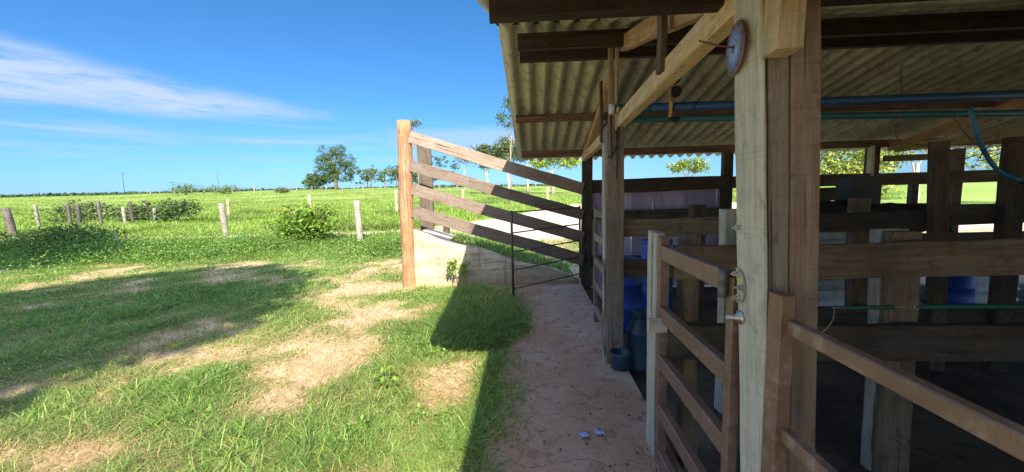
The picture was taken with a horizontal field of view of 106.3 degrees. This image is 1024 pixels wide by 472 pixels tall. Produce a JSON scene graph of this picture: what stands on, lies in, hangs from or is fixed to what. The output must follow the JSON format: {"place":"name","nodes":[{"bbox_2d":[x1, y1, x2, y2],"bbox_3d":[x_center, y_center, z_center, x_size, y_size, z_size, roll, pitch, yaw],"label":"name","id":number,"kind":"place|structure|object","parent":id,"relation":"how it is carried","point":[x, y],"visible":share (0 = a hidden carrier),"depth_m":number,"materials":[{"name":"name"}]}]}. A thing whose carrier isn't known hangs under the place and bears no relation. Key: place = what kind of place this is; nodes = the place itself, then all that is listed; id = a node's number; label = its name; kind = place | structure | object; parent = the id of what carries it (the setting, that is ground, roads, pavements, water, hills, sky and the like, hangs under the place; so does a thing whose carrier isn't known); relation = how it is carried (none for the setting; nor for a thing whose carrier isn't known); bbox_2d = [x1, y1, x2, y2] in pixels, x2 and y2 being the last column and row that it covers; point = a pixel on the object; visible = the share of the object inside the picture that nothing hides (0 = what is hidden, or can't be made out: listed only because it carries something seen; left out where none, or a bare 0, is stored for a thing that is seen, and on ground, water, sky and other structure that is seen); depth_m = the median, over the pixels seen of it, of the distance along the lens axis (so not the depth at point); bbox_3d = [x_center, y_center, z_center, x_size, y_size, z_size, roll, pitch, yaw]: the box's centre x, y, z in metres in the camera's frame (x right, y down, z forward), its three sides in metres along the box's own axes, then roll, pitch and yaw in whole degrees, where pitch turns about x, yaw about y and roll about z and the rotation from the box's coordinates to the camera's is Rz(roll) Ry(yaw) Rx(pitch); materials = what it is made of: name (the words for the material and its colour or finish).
{"place":"outdoors","nodes":[
{"label":"outdoors","id":0,"kind":"place"},
{"bbox_2d":[0,0,1000,195],"label":"sky","id":1,"kind":"structure","parent":0,"point":[159,94],"materials":[{"name":"blue"}]},
{"bbox_2d":[0,182,1023,471],"bbox_3d":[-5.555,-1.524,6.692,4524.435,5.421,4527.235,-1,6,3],"label":"ground","id":2,"kind":"structure","parent":0,"point":[978,192],"depth_m":4.83,"materials":[{"name":"beige soil"}]},
{"bbox_2d":[0,227,43,252],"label":"bush","id":3,"kind":"object","parent":2,"relation":"on","point":[7,236],"visible":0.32,"depth_m":14.23,"materials":[{"name":"green plant"}]},
{"bbox_2d":[1,217,126,255],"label":"bush","id":4,"kind":"object","parent":2,"relation":"on","point":[51,230],"visible":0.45,"depth_m":12.90,"materials":[{"name":"green plant"}]},
{"bbox_2d":[32,198,125,222],"bbox_3d":[-29.938,-1.832,26.871,4.624,2.030,4.642,-1,6,3],"label":"bush","id":5,"kind":"object","parent":2,"relation":"on","point":[104,207],"visible":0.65,"depth_m":26.52,"materials":[{"name":"green plant"}]},
{"bbox_2d":[32,201,156,225],"bbox_3d":[-25.654,-1.194,23.387,7.389,1.842,1.020,-2,6,-2],"label":"wire fence","id":6,"kind":"object","parent":2,"relation":"on","point":[78,212],"visible":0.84,"depth_m":23.42,"materials":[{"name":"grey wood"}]},
{"bbox_2d":[110,201,159,221],"bbox_3d":[-24.780,-1.565,25.579,2.698,1.617,2.787,1,7,24],"label":"bush","id":7,"kind":"object","parent":2,"relation":"on","point":[143,210],"visible":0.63,"depth_m":25.27,"materials":[{"name":"green plant"}]},
{"bbox_2d":[143,197,204,221],"bbox_3d":[-21.691,-1.625,24.716,3.142,1.816,3.097,-1,6,3],"label":"bush","id":8,"kind":"object","parent":2,"relation":"on","point":[178,208],"visible":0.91,"depth_m":24.33,"materials":[{"name":"green plant"}]},
{"bbox_2d":[1,201,363,243],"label":"wire fence","id":9,"kind":"object","parent":2,"relation":"on","point":[8,215],"visible":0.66,"depth_m":14.57,"materials":[{"name":"grey wood"}]},
{"bbox_2d":[164,182,207,194],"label":"shrub","id":10,"kind":"object","parent":2,"relation":"on","point":[185,190],"visible":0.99,"depth_m":91.17,"materials":[{"name":"green plant"}]},
{"bbox_2d":[0,202,438,277],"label":"undergrowth","id":11,"kind":"object","parent":2,"relation":"on","point":[106,249],"visible":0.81,"depth_m":11.53,"materials":[{"name":"green plant"}]},
{"bbox_2d":[205,183,237,193],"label":"shrub","id":12,"kind":"object","parent":2,"relation":"on","point":[225,189],"visible":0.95,"depth_m":92.47,"materials":[{"name":"green plant"}]},
{"bbox_2d":[0,254,521,471],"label":"straw","id":13,"kind":"object","parent":2,"relation":"on","point":[85,447],"visible":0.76,"depth_m":3.46,"materials":[{"name":"beige plant"}]},
{"bbox_2d":[0,184,548,197],"bbox_3d":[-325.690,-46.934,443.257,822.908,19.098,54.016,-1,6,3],"label":"woods","id":14,"kind":"object","parent":2,"relation":"on","point":[99,193],"visible":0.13,"depth_m":444.74,"materials":[{"name":"green plant"}]},
{"bbox_2d":[272,187,289,192],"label":"shrub","id":15,"kind":"object","parent":2,"relation":"on","point":[281,190],"visible":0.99,"depth_m":89.92,"materials":[{"name":"green plant"}]},
{"bbox_2d":[0,232,578,471],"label":"grass","id":16,"kind":"structure","parent":2,"relation":"on","point":[467,317],"depth_m":3.68,"materials":[{"name":"green plant"}]},
{"bbox_2d":[264,199,345,240],"bbox_3d":[-7.326,-0.458,13.759,2.649,1.737,2.653,-1,6,3],"label":"flowering bush","id":17,"kind":"object","parent":2,"relation":"on","point":[299,218],"visible":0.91,"depth_m":13.37,"materials":[{"name":"green plant"}]},
{"bbox_2d":[301,176,324,188],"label":"tree","id":18,"kind":"object","parent":2,"relation":"on","point":[308,185],"visible":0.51,"depth_m":119.81,"materials":[{"name":"green plant"}]},
{"bbox_2d":[304,168,338,188],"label":"tree","id":19,"kind":"object","parent":2,"relation":"on","point":[319,179],"visible":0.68,"depth_m":117.10,"materials":[{"name":"green plant"}]},
{"bbox_2d":[85,188,569,217],"bbox_3d":[-12.240,-2.241,27.704,41.733,1.945,1.073,-1,6,5],"label":"wire fence","id":20,"kind":"object","parent":2,"relation":"on","point":[395,202],"visible":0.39,"depth_m":27.45,"materials":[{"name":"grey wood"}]},
{"bbox_2d":[313,144,357,189],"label":"tree","id":21,"kind":"object","parent":2,"relation":"on","point":[334,170],"visible":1,"depth_m":110.73,"materials":[{"name":"green plant"}]},
{"bbox_2d":[150,181,535,195],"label":"tree line","id":22,"kind":"object","parent":2,"relation":"on","point":[296,190],"visible":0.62,"depth_m":93.65,"materials":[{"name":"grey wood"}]},
{"bbox_2d":[344,414,371,434],"bbox_3d":[-1.058,1.315,2.639,0.178,0.140,0.188,-1,6,3],"label":"weed","id":23,"kind":"object","parent":2,"relation":"on","point":[359,423],"visible":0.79,"depth_m":2.62,"materials":[{"name":"green plant"}]},
{"bbox_2d":[348,164,387,187],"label":"tree","id":24,"kind":"object","parent":2,"relation":"on","point":[367,178],"visible":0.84,"depth_m":120.71,"materials":[{"name":"green plant"}]},
{"bbox_2d":[361,169,377,187],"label":"palm tree","id":25,"kind":"object","parent":2,"relation":"on","point":[369,171],"visible":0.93,"depth_m":119.04,"materials":[{"name":"green plant"}]},
{"bbox_2d":[378,170,390,186],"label":"palm tree","id":26,"kind":"object","parent":2,"relation":"on","point":[382,172],"visible":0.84,"depth_m":122.73,"materials":[{"name":"green plant"}]},
{"bbox_2d":[370,364,402,388],"bbox_3d":[-1.047,1.208,3.215,0.285,0.221,0.269,4,8,43],"label":"weed","id":27,"kind":"object","parent":2,"relation":"on","point":[377,377],"visible":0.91,"depth_m":3.21,"materials":[{"name":"green plant"}]},
{"bbox_2d":[378,164,397,183],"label":"tree","id":28,"kind":"object","parent":2,"relation":"on","point":[392,174],"visible":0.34,"depth_m":127.83,"materials":[{"name":"green plant"}]},
{"bbox_2d":[389,168,397,187],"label":"palm tree","id":29,"kind":"object","parent":2,"relation":"on","point":[393,170],"visible":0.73,"depth_m":124.62,"materials":[{"name":"green plant"}]},
{"bbox_2d":[404,332,421,344],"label":"weed","id":30,"kind":"object","parent":2,"relation":"on","point":[414,341],"visible":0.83,"depth_m":4.12,"materials":[{"name":"green plant"}]},
{"bbox_2d":[404,402,427,424],"bbox_3d":[-0.686,1.292,2.745,0.139,0.162,0.165,3,7,35],"label":"weed","id":31,"kind":"object","parent":2,"relation":"on","point":[414,418],"visible":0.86,"depth_m":2.74,"materials":[{"name":"green plant"}]},
{"bbox_2d":[411,118,420,184],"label":"tree","id":32,"kind":"object","parent":2,"relation":"on","point":[415,120],"visible":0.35,"depth_m":61.80,"materials":[{"name":"green plant"}]},
{"bbox_2d":[413,175,437,183],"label":"tree","id":33,"kind":"object","parent":2,"relation":"on","point":[416,176],"visible":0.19,"depth_m":127.92,"materials":[{"name":"green plant"}]},
{"bbox_2d":[413,155,459,181],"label":"tree","id":34,"kind":"object","parent":2,"relation":"on","point":[437,159],"visible":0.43,"depth_m":117.82,"materials":[{"name":"green plant"}]},
{"bbox_2d":[435,341,449,352],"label":"weed","id":35,"kind":"object","parent":2,"relation":"on","point":[437,346],"visible":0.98,"depth_m":3.93,"materials":[{"name":"green plant"}]},
{"bbox_2d":[433,409,454,425],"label":"weed","id":36,"kind":"object","parent":2,"relation":"on","point":[446,419],"visible":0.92,"depth_m":2.71,"materials":[{"name":"green plant"}]},
{"bbox_2d":[444,254,470,284],"bbox_3d":[-0.954,0.632,6.760,0.482,0.622,0.477,-1,6,3],"label":"weed","id":37,"kind":"object","parent":2,"relation":"on","point":[454,264],"visible":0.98,"depth_m":6.72,"materials":[{"name":"green plant"}]},
{"bbox_2d":[451,147,470,191],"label":"tree","id":38,"kind":"object","parent":2,"relation":"on","point":[464,161],"visible":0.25,"depth_m":71.70,"materials":[{"name":"green plant"}]},
{"bbox_2d":[0,185,924,245],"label":"pasture grass","id":39,"kind":"structure","parent":2,"relation":"on","point":[380,214],"depth_m":31.28,"materials":[{"name":"green plant"}]},
{"bbox_2d":[469,143,503,193],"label":"tree","id":40,"kind":"object","parent":2,"relation":"on","point":[483,148],"visible":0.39,"depth_m":56.70,"materials":[{"name":"green plant"}]},
{"bbox_2d":[397,120,584,286],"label":"loading ramp","id":41,"kind":"structure","parent":2,"relation":"on","point":[429,249],"depth_m":6.84,"materials":[{"name":"brown wood"}]},
{"bbox_2d":[510,206,580,295],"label":"bar gate","id":42,"kind":"structure","parent":41,"relation":"attached to","point":[512,249],"depth_m":6.24,"materials":[{"name":"metal"}]},
{"bbox_2d":[493,95,514,202],"bbox_3d":[0.290,-7.482,33.493,3.984,10.129,2.824,-1,6,3],"label":"tree","id":43,"kind":"object","parent":2,"relation":"on","point":[502,117],"visible":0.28,"depth_m":33.30,"materials":[{"name":"green plant"}]},
{"bbox_2d":[493,135,517,188],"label":"tree","id":44,"kind":"object","parent":2,"relation":"on","point":[503,149],"visible":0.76,"depth_m":54.74,"materials":[{"name":"green plant"}]},
{"bbox_2d":[513,156,535,192],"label":"tree","id":45,"kind":"object","parent":2,"relation":"on","point":[527,190],"visible":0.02,"depth_m":59.27,"materials":[{"name":"green plant"}]},
{"bbox_2d":[526,157,581,193],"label":"tree","id":46,"kind":"object","parent":2,"relation":"on","point":[570,163],"visible":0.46,"depth_m":50.86,"materials":[{"name":"green plant"}]},
{"bbox_2d":[591,176,719,285],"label":"plank wall","id":47,"kind":"structure","parent":2,"relation":"on","point":[681,199],"depth_m":6.88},
{"bbox_2d":[664,156,712,176],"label":"tree","id":48,"kind":"object","parent":2,"relation":"on","point":[697,166],"visible":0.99,"depth_m":40.11,"materials":[{"name":"green plant"}]},
{"bbox_2d":[476,0,1023,471],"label":"cattle barn","id":49,"kind":"structure","parent":2,"relation":"on","point":[574,68],"depth_m":3.26,"materials":[{"name":"brown wood"}]},
{"bbox_2d":[602,259,605,355],"bbox_3d":[0.860,0.679,3.580,0.039,0.935,0.038,3,8,38],"label":"chain","id":50,"kind":"object","parent":49,"relation":"hanging from","point":[604,307],"visible":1,"depth_m":3.57,"materials":[{"name":"metal"}]},
{"bbox_2d":[608,117,618,178],"bbox_3d":[0.894,-0.769,3.376,0.113,0.541,0.038,-2,6,-8],"label":"cable","id":51,"kind":"object","parent":49,"relation":"hanging from","point":[617,139],"visible":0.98,"depth_m":3.36,"materials":[{"name":"black rubber"}]},
{"bbox_2d":[654,237,745,471],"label":"wooden gate","id":52,"kind":"structure","parent":49,"relation":"attached to","point":[729,283],"depth_m":1.69,"materials":[{"name":"brown wood"}]},
{"bbox_2d":[698,20,745,76],"bbox_3d":[0.699,-0.601,1.247,0.138,0.164,0.136,-7,8,-44],"label":"metal disc","id":53,"kind":"object","parent":49,"relation":"hanging from","point":[735,47],"visible":1,"depth_m":1.22,"materials":[{"name":"metal"}]},
{"bbox_2d":[609,90,1023,113],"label":"vacuum pipe","id":54,"kind":"object","parent":49,"relation":"attached to","point":[868,100],"visible":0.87,"depth_m":3.13,"materials":[{"name":"blue plastic"}]},
{"bbox_2d":[666,78,681,122],"bbox_3d":[1.350,-1.154,3.204,0.117,0.410,0.079,-1,6,3],"label":"pressure gauge","id":55,"kind":"object","parent":54,"relation":"attached to","point":[674,92],"visible":0.68,"depth_m":3.19,"materials":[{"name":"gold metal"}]},
{"bbox_2d":[895,64,1018,160],"bbox_3d":[3.808,-1.014,3.281,1.531,0.761,0.351,-2,6,-4],"label":"wire tangle","id":56,"kind":"object","parent":54,"relation":"hanging from","point":[970,138],"visible":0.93,"depth_m":3.22,"materials":[{"name":"black metal"}]},
{"bbox_2d":[630,110,1023,122],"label":"vacuum pipe","id":57,"kind":"object","parent":49,"relation":"attached to","point":[871,115],"visible":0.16,"depth_m":3.41,"materials":[{"name":"teal plastic"}]},
{"bbox_2d":[760,291,1023,471],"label":"wooden gate","id":58,"kind":"structure","parent":49,"relation":"attached to","point":[780,437],"depth_m":1.01,"materials":[{"name":"brown wood"}]},
{"bbox_2d":[822,304,1023,331],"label":"rope","id":59,"kind":"object","parent":49,"relation":"attached to","point":[954,306],"visible":0.94,"depth_m":1.83,"materials":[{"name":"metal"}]},
{"bbox_2d":[966,106,1023,184],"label":"hose","id":60,"kind":"object","parent":49,"relation":"hanging from","point":[980,143],"visible":0.96,"depth_m":3.26,"materials":[{"name":"blue rubber"}]},
{"bbox_2d":[591,148,1023,266],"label":"corral fence","id":61,"kind":"object","parent":2,"relation":"on","point":[959,176],"visible":0.24,"depth_m":6.49,"materials":[{"name":"brown wood"}]},
{"bbox_2d":[820,149,920,197],"bbox_3d":[15.275,-2.693,17.144,5.241,4.664,3.109,-1,6,3],"label":"tree","id":62,"kind":"object","parent":2,"relation":"on","point":[830,164],"visible":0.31,"depth_m":16.51,"materials":[{"name":"green plant"}]},
{"bbox_2d":[903,149,926,202],"bbox_3d":[22.892,-3.711,21.794,3.558,4.990,3.114,-1,6,3],"label":"tree","id":63,"kind":"object","parent":2,"relation":"on","point":[916,168],"visible":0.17,"depth_m":21.47,"materials":[{"name":"green plant"}]},
{"bbox_2d":[965,147,1000,202],"bbox_3d":[27.306,-3.784,21.238,6.488,5.115,3.595,-1,6,3],"label":"tree","id":64,"kind":"object","parent":2,"relation":"on","point":[995,160],"visible":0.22,"depth_m":21.22,"materials":[{"name":"green plant"}]},
{"bbox_2d":[33,202,1023,239],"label":"dirt track","id":65,"kind":"structure","parent":0,"point":[545,215],"depth_m":18.38,"materials":[{"name":"beige soil"}]},
{"bbox_2d":[480,282,682,471],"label":"path","id":66,"kind":"structure","parent":0,"point":[605,382],"depth_m":2.97,"materials":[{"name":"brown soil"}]},
{"bbox_2d":[491,287,626,471],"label":"straw","id":67,"kind":"object","parent":66,"relation":"on","point":[496,439],"visible":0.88,"depth_m":2.64,"materials":[{"name":"beige plant"}]},
{"bbox_2d":[579,432,589,438],"bbox_3d":[0.475,1.306,2.524,0.064,0.023,0.049,-1,6,3],"label":"plastic scrap","id":68,"kind":"object","parent":66,"relation":"on","point":[584,434],"visible":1,"depth_m":2.52,"materials":[{"name":"blue plastic"}]},
{"bbox_2d":[593,207,602,323],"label":"gate","id":69,"kind":"structure","parent":66,"relation":"on","point":[597,265],"depth_m":4.67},
{"bbox_2d":[594,429,604,435],"bbox_3d":[0.580,1.301,2.549,0.066,0.023,0.048,-1,6,3],"label":"plastic scrap","id":70,"kind":"object","parent":66,"relation":"on","point":[598,432],"visible":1,"depth_m":2.54,"materials":[{"name":"blue plastic"}]},
{"bbox_2d":[610,348,630,371],"bbox_3d":[0.994,1.133,3.520,0.188,0.150,0.188,-1,6,3],"label":"bucket","id":71,"kind":"object","parent":66,"relation":"on","point":[620,359],"visible":1,"depth_m":3.46,"materials":[{"name":"blue plastic"}]},
{"bbox_2d":[646,230,666,455],"bbox_3d":[0.836,0.658,2.296,0.114,1.373,0.264,-1,6,3],"label":"gate stop post","id":72,"kind":"object","parent":66,"relation":"on","point":[655,325],"visible":0.7,"depth_m":2.31,"materials":[{"name":"grey wood"}]},
{"bbox_2d":[585,283,1023,471],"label":"barn floor","id":73,"kind":"structure","parent":0,"point":[938,443],"depth_m":2.89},
{"bbox_2d":[623,256,642,332],"bbox_3d":[1.412,0.719,4.833,0.450,0.891,0.448,-1,6,3],"label":"drum","id":74,"kind":"object","parent":73,"relation":"on","point":[633,290],"visible":0.32,"depth_m":4.63,"materials":[{"name":"blue plastic"}]},
{"bbox_2d":[625,308,646,372],"bbox_3d":[1.218,0.994,3.704,0.223,0.590,0.223,-7,8,-41],"label":"milk can","id":75,"kind":"object","parent":73,"relation":"on","point":[636,342],"visible":0.73,"depth_m":3.62,"materials":[{"name":"blue plastic"}]},
{"bbox_2d":[641,238,672,318],"bbox_3d":[1.974,0.576,5.240,0.420,1.063,0.418,-1,6,3],"label":"drum","id":76,"kind":"object","parent":73,"relation":"on","point":[644,250],"visible":0.29,"depth_m":5.15,"materials":[{"name":"blue plastic"}]},
{"bbox_2d":[714,208,736,412],"bbox_3d":[1.621,0.624,2.586,0.136,1.587,0.791,-1,6,3],"label":"post","id":77,"kind":"object","parent":73,"relation":"on","point":[727,223],"visible":0.14,"depth_m":2.87,"materials":[{"name":"grey wood"}]},
{"bbox_2d":[624,136,1023,371],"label":"pen fence","id":78,"kind":"object","parent":73,"relation":"on","point":[859,220],"visible":0.31,"depth_m":3.49,"materials":[{"name":"brown wood"}]},
{"bbox_2d":[668,228,1023,471],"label":"pen fence","id":79,"kind":"object","parent":73,"relation":"on","point":[893,265],"visible":0.71,"depth_m":2.09,"materials":[{"name":"brown wood"}]},
{"bbox_2d":[947,276,976,303],"bbox_3d":[5.869,0.746,5.143,0.440,0.557,0.438,-1,6,3],"label":"drum","id":80,"kind":"object","parent":73,"relation":"on","point":[961,289],"visible":0.3,"depth_m":4.95,"materials":[{"name":"blue plastic"}]},
{"bbox_2d":[818,298,843,305],"bbox_3d":[4.155,0.864,5.168,0.739,0.172,0.460,-2,6,3],"label":"feed sack","id":81,"kind":"object","parent":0,"point":[830,301],"visible":0.17,"depth_m":4.97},
{"bbox_2d":[818,289,843,298],"bbox_3d":[4.153,0.736,5.164,0.739,0.172,0.460,-2,6,0],"label":"feed sack","id":82,"kind":"object","parent":81,"relation":"on","point":[837,293],"visible":0.24,"depth_m":4.96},
{"bbox_2d":[818,279,843,290],"bbox_3d":[4.150,0.613,5.106,0.739,0.172,0.460,-2,6,5],"label":"feed sack","id":83,"kind":"object","parent":82,"relation":"on","point":[829,284],"visible":0.27,"depth_m":4.92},
{"bbox_2d":[974,293,1022,303],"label":"feed sack","id":84,"kind":"object","parent":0,"point":[981,298],"visible":0.12,"depth_m":5.01,"materials":[{"name":"white plastic"}]},
{"bbox_2d":[975,284,1021,294],"bbox_3d":[6.305,0.680,5.194,0.739,0.172,0.460,-2,6,0],"label":"feed sack","id":85,"kind":"object","parent":84,"relation":"on","point":[982,288],"visible":0.12,"depth_m":5.00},
{"bbox_2d":[976,276,989,284],"bbox_3d":[6.231,0.552,5.197,0.739,0.172,0.460,-2,6,1],"label":"feed sack","id":86,"kind":"object","parent":85,"relation":"on","point":[982,280],"visible":0.12,"depth_m":5.00,"materials":[{"name":"white plastic"}]},
{"bbox_3d":[4.153,0.231,5.065,0.739,0.172,0.460,1,6,6],"label":"feed sack","id":87,"kind":"object","parent":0,"visible":0},
{"bbox_2d":[819,239,845,243],"bbox_3d":[4.122,0.105,5.044,0.739,0.172,0.460,-1,6,0],"label":"feed sack","id":88,"kind":"object","parent":87,"relation":"on","point":[835,241],"visible":0.09,"depth_m":4.86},
{"bbox_2d":[819,232,845,239],"bbox_3d":[4.188,-0.028,5.067,0.739,0.172,0.460,0,6,-1],"label":"feed sack","id":89,"kind":"object","parent":88,"relation":"on","point":[831,235],"visible":0.21,"depth_m":4.86,"materials":[{"name":"grey fabric"}]},
{"bbox_2d":[819,200,955,231],"bbox_3d":[4.518,-0.279,5.053,1.753,0.412,0.750,-1,6,3],"label":"tarpaulin","id":90,"kind":"object","parent":89,"relation":"on","point":[835,206],"visible":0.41,"depth_m":4.83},
{"bbox_2d":[835,175,882,203],"bbox_3d":[4.514,-0.597,5.014,0.340,0.360,0.300,-1,6,3],"label":"crate","id":91,"kind":"object","parent":90,"relation":"on","point":[846,188],"visible":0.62,"depth_m":4.87,"materials":[{"name":"grey plastic"}]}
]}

